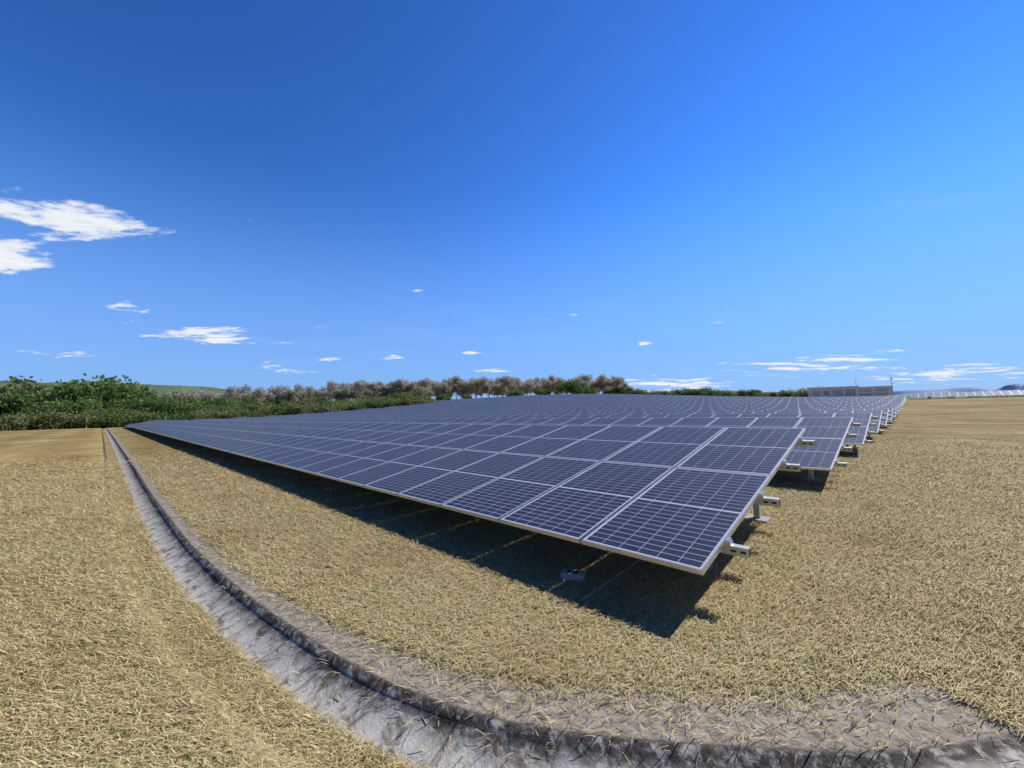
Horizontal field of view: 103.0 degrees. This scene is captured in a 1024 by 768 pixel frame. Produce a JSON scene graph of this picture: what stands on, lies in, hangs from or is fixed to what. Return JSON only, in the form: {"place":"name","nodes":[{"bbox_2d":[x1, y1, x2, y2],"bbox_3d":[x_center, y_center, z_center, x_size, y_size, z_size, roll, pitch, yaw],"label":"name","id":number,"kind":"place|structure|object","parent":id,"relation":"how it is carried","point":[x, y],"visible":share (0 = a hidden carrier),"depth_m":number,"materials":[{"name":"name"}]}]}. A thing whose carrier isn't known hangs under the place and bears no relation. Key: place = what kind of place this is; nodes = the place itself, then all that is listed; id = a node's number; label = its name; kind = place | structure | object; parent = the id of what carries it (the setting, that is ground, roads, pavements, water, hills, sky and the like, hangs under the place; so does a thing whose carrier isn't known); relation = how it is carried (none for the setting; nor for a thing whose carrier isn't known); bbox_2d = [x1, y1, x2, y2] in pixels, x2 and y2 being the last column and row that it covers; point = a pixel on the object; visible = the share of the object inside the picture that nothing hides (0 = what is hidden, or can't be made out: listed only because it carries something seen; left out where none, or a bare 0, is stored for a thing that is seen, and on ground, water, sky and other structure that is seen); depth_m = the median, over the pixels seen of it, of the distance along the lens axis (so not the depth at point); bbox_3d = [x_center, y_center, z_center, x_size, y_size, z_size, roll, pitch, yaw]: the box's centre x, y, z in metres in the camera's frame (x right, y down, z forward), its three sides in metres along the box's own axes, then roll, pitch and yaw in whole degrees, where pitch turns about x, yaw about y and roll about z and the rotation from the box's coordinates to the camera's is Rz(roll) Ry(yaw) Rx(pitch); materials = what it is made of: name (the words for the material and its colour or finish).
{"place":"outdoors","nodes":[
{"label":"outdoors","id":0,"kind":"place"},
{"bbox_2d":[0,381,330,400],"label":"hill","id":1,"kind":"structure","parent":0,"point":[166,389],"depth_m":377.83,"materials":[{"name":"green plant"}]},
{"bbox_2d":[0,435,1023,767],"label":"dry grass field","id":2,"kind":"structure","parent":0,"point":[240,735],"depth_m":2.98,"materials":[{"name":"beige plant"}]},
{"bbox_2d":[0,396,1023,767],"bbox_3d":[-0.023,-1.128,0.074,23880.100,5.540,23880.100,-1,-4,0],"label":"ground","id":3,"kind":"structure","parent":0,"point":[290,650],"depth_m":2.73,"materials":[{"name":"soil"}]},
{"bbox_2d":[0,412,22,430],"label":"bush","id":4,"kind":"object","parent":3,"relation":"on","point":[8,419],"visible":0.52,"depth_m":63.54,"materials":[{"name":"green plant"}]},
{"bbox_2d":[0,386,34,415],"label":"bush","id":5,"kind":"object","parent":3,"relation":"on","point":[15,401],"visible":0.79,"depth_m":71.19,"materials":[{"name":"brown plant"}]},
{"bbox_2d":[0,413,38,430],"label":"bush","id":6,"kind":"object","parent":3,"relation":"on","point":[10,428],"visible":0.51,"depth_m":63.80,"materials":[{"name":"green plant"}]},
{"bbox_2d":[0,375,46,394],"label":"olive tree","id":7,"kind":"object","parent":3,"relation":"on","point":[15,380],"visible":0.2,"depth_m":90.81,"materials":[{"name":"green plant"}]},
{"bbox_2d":[4,403,45,415],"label":"bush","id":8,"kind":"object","parent":3,"relation":"on","point":[31,409],"visible":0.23,"depth_m":72.14,"materials":[{"name":"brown plant"}]},
{"bbox_2d":[5,408,70,430],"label":"bush","id":9,"kind":"object","parent":3,"relation":"on","point":[53,423],"visible":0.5,"depth_m":66.09,"materials":[{"name":"green plant"}]},
{"bbox_2d":[17,402,74,415],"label":"bush","id":10,"kind":"object","parent":3,"relation":"on","point":[58,408],"visible":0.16,"depth_m":74.49,"materials":[{"name":"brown plant"}]},
{"bbox_2d":[30,390,75,404],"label":"bush","id":11,"kind":"object","parent":3,"relation":"on","point":[43,402],"visible":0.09,"depth_m":80.45,"materials":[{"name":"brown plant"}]},
{"bbox_2d":[30,408,98,429],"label":"bush","id":12,"kind":"object","parent":3,"relation":"on","point":[46,415],"visible":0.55,"depth_m":66.77,"materials":[{"name":"green plant"}]},
{"bbox_2d":[38,395,103,414],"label":"bush","id":13,"kind":"object","parent":3,"relation":"on","point":[81,406],"visible":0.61,"depth_m":77.05,"materials":[{"name":"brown plant"}]},
{"bbox_2d":[58,408,107,428],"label":"bush","id":14,"kind":"object","parent":3,"relation":"on","point":[83,423],"visible":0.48,"depth_m":69.20,"materials":[{"name":"green plant"}]},
{"bbox_2d":[34,373,136,398],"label":"green tree","id":15,"kind":"object","parent":3,"relation":"on","point":[55,384],"visible":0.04,"depth_m":99.56,"materials":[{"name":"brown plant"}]},
{"bbox_2d":[44,374,156,405],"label":"green tree","id":16,"kind":"object","parent":3,"relation":"on","point":[108,393],"visible":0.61,"depth_m":85.84,"materials":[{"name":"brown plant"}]},
{"bbox_2d":[74,409,127,428],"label":"bush","id":17,"kind":"object","parent":3,"relation":"on","point":[111,417],"visible":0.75,"depth_m":70.70,"materials":[{"name":"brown plant"}]},
{"bbox_2d":[85,407,122,414],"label":"bush","id":18,"kind":"object","parent":3,"relation":"on","point":[108,408],"visible":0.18,"depth_m":77.23,"materials":[{"name":"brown plant"}]},
{"bbox_2d":[102,413,137,428],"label":"bush","id":19,"kind":"object","parent":3,"relation":"on","point":[130,420],"visible":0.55,"depth_m":72.96,"materials":[{"name":"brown plant"}]},
{"bbox_2d":[98,395,146,412],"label":"bush","id":20,"kind":"object","parent":3,"relation":"on","point":[133,404],"visible":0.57,"depth_m":82.87,"materials":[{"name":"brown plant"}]},
{"bbox_2d":[118,409,155,426],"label":"bush","id":21,"kind":"object","parent":3,"relation":"on","point":[141,417],"visible":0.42,"depth_m":75.42,"materials":[{"name":"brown plant"}]},
{"bbox_2d":[142,395,186,413],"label":"bush","id":22,"kind":"object","parent":3,"relation":"on","point":[161,405],"visible":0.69,"depth_m":83.89,"materials":[{"name":"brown plant"}]},
{"bbox_2d":[143,408,188,421],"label":"bush","id":23,"kind":"object","parent":3,"relation":"on","point":[178,416],"visible":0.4,"depth_m":77.36,"materials":[{"name":"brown plant"}]},
{"bbox_2d":[150,391,197,403],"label":"bush","id":24,"kind":"object","parent":3,"relation":"on","point":[186,397],"visible":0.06,"depth_m":100.56,"materials":[{"name":"green plant"}]},
{"bbox_2d":[164,401,206,413],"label":"bush","id":25,"kind":"object","parent":3,"relation":"on","point":[194,407],"visible":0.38,"depth_m":85.63,"materials":[{"name":"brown plant"}]},
{"bbox_2d":[173,398,217,409],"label":"bush","id":26,"kind":"object","parent":3,"relation":"on","point":[206,404],"visible":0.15,"depth_m":94.20,"materials":[{"name":"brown plant"}]},
{"bbox_2d":[189,389,214,399],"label":"dry tree","id":27,"kind":"object","parent":3,"relation":"on","point":[203,394],"visible":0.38,"depth_m":128.63,"materials":[{"name":"grey plant"}]},
{"bbox_2d":[182,408,223,419],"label":"bush","id":28,"kind":"object","parent":3,"relation":"on","point":[192,417],"visible":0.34,"depth_m":80.78,"materials":[{"name":"green plant"}]},
{"bbox_2d":[188,394,233,406],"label":"bush","id":29,"kind":"object","parent":3,"relation":"on","point":[220,401],"visible":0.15,"depth_m":102.79,"materials":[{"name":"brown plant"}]},
{"bbox_2d":[197,408,224,418],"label":"bush","id":30,"kind":"object","parent":3,"relation":"on","point":[200,416],"visible":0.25,"depth_m":81.12,"materials":[{"name":"green plant"}]},
{"bbox_2d":[213,403,239,411],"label":"bush","id":31,"kind":"object","parent":3,"relation":"on","point":[224,407],"visible":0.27,"depth_m":91.16,"materials":[{"name":"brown plant"}]},
{"bbox_2d":[225,385,241,398],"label":"dry tree","id":32,"kind":"object","parent":3,"relation":"on","point":[233,392],"visible":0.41,"depth_m":128.40,"materials":[{"name":"grey plant"}]},
{"bbox_2d":[219,406,252,418],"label":"bush","id":33,"kind":"object","parent":3,"relation":"on","point":[229,414],"visible":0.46,"depth_m":83.14,"materials":[{"name":"green plant"}]},
{"bbox_2d":[239,384,266,401],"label":"dry tree","id":34,"kind":"object","parent":3,"relation":"on","point":[259,392],"visible":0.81,"depth_m":125.44,"materials":[{"name":"grey plant"}]},
{"bbox_2d":[240,407,267,416],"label":"bush","id":35,"kind":"object","parent":3,"relation":"on","point":[251,412],"visible":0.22,"depth_m":86.06,"materials":[{"name":"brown plant"}]},
{"bbox_2d":[242,401,271,411],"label":"bush","id":36,"kind":"object","parent":3,"relation":"on","point":[254,406],"visible":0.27,"depth_m":91.10,"materials":[{"name":"green plant"}]},
{"bbox_2d":[253,409,272,416],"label":"bush","id":37,"kind":"object","parent":3,"relation":"on","point":[262,414],"visible":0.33,"depth_m":86.49,"materials":[{"name":"green plant"}]},
{"bbox_2d":[266,385,284,401],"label":"dry tree","id":38,"kind":"object","parent":3,"relation":"on","point":[272,390],"visible":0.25,"depth_m":139.15,"materials":[{"name":"grey plant"}]},
{"bbox_2d":[275,388,293,401],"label":"dry tree","id":39,"kind":"object","parent":3,"relation":"on","point":[287,394],"visible":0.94,"depth_m":129.60,"materials":[{"name":"grey plant"}]},
{"bbox_2d":[270,403,300,414],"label":"bush","id":40,"kind":"object","parent":3,"relation":"on","point":[283,410],"visible":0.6,"depth_m":88.80,"materials":[{"name":"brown plant"}]},
{"bbox_2d":[294,383,315,399],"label":"dry tree","id":41,"kind":"object","parent":3,"relation":"on","point":[305,393],"visible":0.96,"depth_m":130.72,"materials":[{"name":"grey plant"}]},
{"bbox_2d":[287,402,326,413],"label":"bush","id":42,"kind":"object","parent":3,"relation":"on","point":[316,410],"visible":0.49,"depth_m":90.20,"materials":[{"name":"green plant"}]},
{"bbox_2d":[297,395,328,404],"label":"bush","id":43,"kind":"object","parent":3,"relation":"on","point":[308,400],"visible":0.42,"depth_m":122.94,"materials":[{"name":"green plant"}]},
{"bbox_2d":[317,402,348,412],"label":"bush","id":44,"kind":"object","parent":3,"relation":"on","point":[334,409],"visible":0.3,"depth_m":93.13,"materials":[{"name":"green plant"}]},
{"bbox_2d":[326,379,344,399],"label":"dry tree","id":45,"kind":"object","parent":3,"relation":"on","point":[333,387],"visible":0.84,"depth_m":135.48,"materials":[{"name":"grey plant"}]},
{"bbox_2d":[335,387,350,398],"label":"dry tree","id":46,"kind":"object","parent":3,"relation":"on","point":[343,392],"visible":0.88,"depth_m":135.76,"materials":[{"name":"grey plant"}]},
{"bbox_2d":[344,379,366,398],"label":"dry tree","id":47,"kind":"object","parent":3,"relation":"on","point":[361,387],"visible":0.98,"depth_m":137.53,"materials":[{"name":"grey plant"}]},
{"bbox_2d":[344,399,366,409],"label":"bush","id":48,"kind":"object","parent":3,"relation":"on","point":[355,406],"visible":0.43,"depth_m":96.06,"materials":[{"name":"green plant"}]},
{"bbox_2d":[367,380,382,396],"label":"dry tree","id":49,"kind":"object","parent":3,"relation":"on","point":[373,385],"visible":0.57,"depth_m":149.38,"materials":[{"name":"grey plant"}]},
{"bbox_2d":[374,384,389,396],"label":"dry tree","id":50,"kind":"object","parent":3,"relation":"on","point":[379,389],"visible":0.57,"depth_m":142.31,"materials":[{"name":"grey plant"}]},
{"bbox_2d":[369,397,398,407],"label":"bush","id":51,"kind":"object","parent":3,"relation":"on","point":[386,401],"visible":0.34,"depth_m":98.04,"materials":[{"name":"green plant"}]},
{"bbox_2d":[381,383,392,396],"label":"dry tree","id":52,"kind":"object","parent":3,"relation":"on","point":[387,391],"visible":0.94,"depth_m":140.52,"materials":[{"name":"grey plant"}]},
{"bbox_2d":[389,378,406,394],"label":"dry tree","id":53,"kind":"object","parent":3,"relation":"on","point":[400,382],"visible":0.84,"depth_m":141.81,"materials":[{"name":"grey plant"}]},
{"bbox_2d":[399,388,424,397],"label":"bush","id":54,"kind":"object","parent":3,"relation":"on","point":[411,393],"visible":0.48,"depth_m":128.68,"materials":[{"name":"green plant"}]},
{"bbox_2d":[400,395,433,404],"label":"bush","id":55,"kind":"object","parent":3,"relation":"on","point":[408,401],"visible":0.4,"depth_m":100.53,"materials":[{"name":"green plant"}]},
{"bbox_2d":[416,377,430,393],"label":"dry tree","id":56,"kind":"object","parent":3,"relation":"on","point":[425,382],"visible":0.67,"depth_m":147.35,"materials":[{"name":"grey plant"}]},
{"bbox_2d":[431,381,447,392],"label":"dry tree","id":57,"kind":"object","parent":3,"relation":"on","point":[436,387],"visible":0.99,"depth_m":144.63,"materials":[{"name":"grey plant"}]},
{"bbox_2d":[436,393,451,400],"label":"bush","id":58,"kind":"object","parent":3,"relation":"on","point":[444,397],"visible":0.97,"depth_m":128.94,"materials":[{"name":"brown plant"}]},
{"bbox_2d":[446,375,461,394],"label":"dry tree","id":59,"kind":"object","parent":3,"relation":"on","point":[456,380],"visible":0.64,"depth_m":151.57,"materials":[{"name":"grey plant"}]},
{"bbox_2d":[458,381,474,395],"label":"dry tree","id":60,"kind":"object","parent":3,"relation":"on","point":[469,385],"visible":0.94,"depth_m":147.80,"materials":[{"name":"grey plant"}]},
{"bbox_2d":[124,420,814,577],"bbox_3d":[-30.570,4.120,37.099,94.082,1.477,4.000,-5,-5,45],"label":"solar table row","id":61,"kind":"object","parent":3,"relation":"on","point":[683,498],"visible":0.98,"depth_m":5.46,"materials":[{"name":"blue glass"}]},
{"bbox_2d":[473,376,489,392],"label":"dry tree","id":62,"kind":"object","parent":3,"relation":"on","point":[480,383],"visible":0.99,"depth_m":149.09,"materials":[{"name":"grey plant"}]},
{"bbox_2d":[494,382,507,396],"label":"dry tree","id":63,"kind":"object","parent":3,"relation":"on","point":[502,386],"visible":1,"depth_m":151.35,"materials":[{"name":"grey plant"}]},
{"bbox_2d":[503,375,517,391],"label":"dry tree","id":64,"kind":"object","parent":3,"relation":"on","point":[510,383],"visible":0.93,"depth_m":148.53,"materials":[{"name":"grey plant"}]},
{"bbox_2d":[194,417,860,482],"bbox_3d":[-26.369,4.302,41.333,94.082,1.494,4.000,-5,-5,45],"label":"solar table row","id":65,"kind":"object","parent":3,"relation":"on","point":[828,435],"visible":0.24,"depth_m":10.97,"materials":[{"name":"blue glass"}]},
{"bbox_2d":[526,379,538,394],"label":"dry tree","id":66,"kind":"object","parent":3,"relation":"on","point":[530,387],"visible":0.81,"depth_m":150.59,"materials":[{"name":"grey plant"}]},
{"bbox_2d":[533,387,550,394],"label":"bush","id":67,"kind":"object","parent":3,"relation":"on","point":[537,391],"visible":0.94,"depth_m":134.82,"materials":[{"name":"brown plant"}]},
{"bbox_2d":[544,379,556,390],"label":"dry tree","id":68,"kind":"object","parent":3,"relation":"on","point":[550,384],"visible":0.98,"depth_m":149.94,"materials":[{"name":"grey plant"}]},
{"bbox_2d":[230,413,877,453],"bbox_3d":[-22.169,4.429,45.570,94.081,1.620,4.000,-5,-5,45],"label":"solar table row","id":69,"kind":"object","parent":3,"relation":"on","point":[862,431],"visible":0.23,"depth_m":17.72,"materials":[{"name":"blue glass"}]},
{"bbox_2d":[554,378,582,393],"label":"green tree","id":70,"kind":"object","parent":3,"relation":"on","point":[572,387],"visible":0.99,"depth_m":134.82,"materials":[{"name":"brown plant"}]},
{"bbox_2d":[561,568,584,584],"bbox_3d":[0.537,1.698,3.581,0.200,0.096,0.120,-3,-4,20],"label":"concrete block","id":71,"kind":"object","parent":3,"relation":"on","point":[574,575],"depth_m":3.54,"materials":[{"name":"grey concrete"}]},
{"bbox_2d":[265,410,886,439],"bbox_3d":[-17.971,4.505,49.810,94.082,1.850,4.000,-5,-5,45],"label":"solar table row","id":72,"kind":"object","parent":3,"relation":"on","point":[878,414],"visible":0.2,"depth_m":25.98,"materials":[{"name":"blue glass"}]},
{"bbox_2d":[573,373,592,388],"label":"dry tree","id":73,"kind":"object","parent":3,"relation":"on","point":[586,379],"visible":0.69,"depth_m":147.35,"materials":[{"name":"grey plant"}]},
{"bbox_2d":[296,409,892,432],"bbox_3d":[-13.773,4.540,54.054,94.080,2.160,4.000,-5,-5,45],"label":"solar table row","id":74,"kind":"object","parent":3,"relation":"on","point":[887,411],"visible":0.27,"depth_m":38.41,"materials":[{"name":"blue glass"}]},
{"bbox_2d":[597,373,614,390],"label":"dry tree","id":75,"kind":"object","parent":3,"relation":"on","point":[606,381],"visible":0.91,"depth_m":146.09,"materials":[{"name":"grey plant"}]},
{"bbox_2d":[324,408,895,427],"bbox_3d":[-9.576,4.544,58.299,94.080,2.526,4.000,-5,-5,45],"label":"solar table row","id":76,"kind":"object","parent":3,"relation":"on","point":[401,410],"visible":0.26,"depth_m":47.53,"materials":[{"name":"blue glass"}]},
{"bbox_2d":[581,559,641,603],"bbox_3d":[0.901,1.703,3.565,0.012,0.052,1.133,-4,-5,41],"label":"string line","id":77,"kind":"object","parent":3,"relation":"on","point":[606,582],"visible":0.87,"depth_m":3.46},
{"bbox_2d":[348,406,898,422],"bbox_3d":[-5.379,4.491,62.548,94.080,2.924,4.000,-5,-5,45],"label":"solar table row","id":78,"kind":"object","parent":3,"relation":"on","point":[535,408],"visible":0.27,"depth_m":50.07,"materials":[{"name":"blue glass"}]},
{"bbox_2d":[613,386,633,393],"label":"green tree","id":79,"kind":"object","parent":3,"relation":"on","point":[628,389],"visible":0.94,"depth_m":143.58,"materials":[{"name":"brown plant"}]},
{"bbox_2d":[380,404,900,419],"bbox_3d":[-1.184,4.386,66.801,94.080,3.332,4.000,-5,-5,45],"label":"solar table row","id":80,"kind":"object","parent":3,"relation":"on","point":[527,405],"visible":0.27,"depth_m":54.50,"materials":[{"name":"blue glass"}]},
{"bbox_2d":[412,401,902,411],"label":"solar table row","id":81,"kind":"object","parent":3,"relation":"on","point":[543,403],"visible":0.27,"depth_m":60.29,"materials":[{"name":"blue glass"}]},
{"bbox_2d":[430,399,901,408],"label":"solar table row","id":82,"kind":"object","parent":3,"relation":"on","point":[577,401],"visible":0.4,"depth_m":63.63,"materials":[{"name":"blue glass"}]},
{"bbox_2d":[435,397,902,406],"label":"solar table row","id":83,"kind":"object","parent":3,"relation":"on","point":[613,400],"visible":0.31,"depth_m":66.55,"materials":[{"name":"blue glass"}]},
{"bbox_2d":[455,396,903,404],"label":"solar table row","id":84,"kind":"object","parent":3,"relation":"on","point":[569,397],"visible":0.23,"depth_m":72.44,"materials":[{"name":"blue glass"}]},
{"bbox_2d":[669,387,694,394],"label":"green tree","id":85,"kind":"object","parent":3,"relation":"on","point":[683,391],"visible":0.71,"depth_m":164.46,"materials":[{"name":"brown plant"}]},
{"bbox_2d":[488,395,904,402],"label":"solar table row","id":86,"kind":"object","parent":3,"relation":"on","point":[842,399],"visible":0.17,"depth_m":73.97,"materials":[{"name":"blue glass"}]},
{"bbox_2d":[689,386,710,395],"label":"green tree","id":87,"kind":"object","parent":3,"relation":"on","point":[698,392],"visible":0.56,"depth_m":160.92,"materials":[{"name":"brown plant"}]},
{"bbox_2d":[701,388,719,395],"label":"green tree","id":88,"kind":"object","parent":3,"relation":"on","point":[711,393],"visible":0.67,"depth_m":154.82,"materials":[{"name":"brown plant"}]},
{"bbox_2d":[716,388,735,395],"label":"green tree","id":89,"kind":"object","parent":3,"relation":"on","point":[726,393],"visible":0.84,"depth_m":145.78,"materials":[{"name":"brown plant"}]},
{"bbox_2d":[554,394,904,399],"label":"solar table row","id":90,"kind":"object","parent":3,"relation":"on","point":[736,397],"visible":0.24,"depth_m":76.12,"materials":[{"name":"blue glass"}]},
{"bbox_2d":[553,394,905,399],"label":"solar table row","id":91,"kind":"object","parent":3,"relation":"on","point":[752,396],"visible":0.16,"depth_m":80.43,"materials":[{"name":"blue glass"}]},
{"bbox_2d":[735,388,758,396],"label":"green tree","id":92,"kind":"object","parent":3,"relation":"on","point":[740,392],"visible":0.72,"depth_m":142.74,"materials":[{"name":"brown plant"}]},
{"bbox_2d":[783,389,805,397],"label":"green tree","id":93,"kind":"object","parent":3,"relation":"on","point":[796,394],"visible":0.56,"depth_m":142.73,"materials":[{"name":"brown plant"}]},
{"bbox_2d":[808,386,859,396],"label":"building","id":94,"kind":"structure","parent":3,"relation":"on","point":[844,391],"depth_m":96.29,"materials":[{"name":"white paint"}]},
{"bbox_2d":[859,386,893,396],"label":"building","id":95,"kind":"structure","parent":3,"relation":"on","point":[877,391],"depth_m":93.00,"materials":[{"name":"white paint"}]},
{"bbox_2d":[911,390,1023,398],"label":"solar table","id":96,"kind":"object","parent":3,"relation":"on","point":[980,393],"visible":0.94,"depth_m":73.22,"materials":[{"name":"white glass"}]},
{"bbox_2d":[0,0,1023,401],"label":"sky","id":97,"kind":"structure","parent":0,"point":[732,195],"materials":[{"name":"blue"}]},
{"bbox_2d":[893,388,992,395],"bbox_3d":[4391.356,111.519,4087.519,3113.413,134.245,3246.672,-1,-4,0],"label":"greenhouse","id":98,"kind":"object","parent":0,"point":[903,392],"depth_m":4044.25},
{"bbox_2d":[906,395,1023,398],"bbox_3d":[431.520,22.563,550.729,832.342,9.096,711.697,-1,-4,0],"label":"solar panels","id":99,"kind":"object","parent":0,"point":[908,397],"depth_m":437.98,"materials":[{"name":"blue glass"}]},
{"bbox_2d":[993,383,1023,390],"bbox_3d":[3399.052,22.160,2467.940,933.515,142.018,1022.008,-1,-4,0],"label":"mountain","id":100,"kind":"structure","parent":0,"point":[1014,387],"depth_m":2610.64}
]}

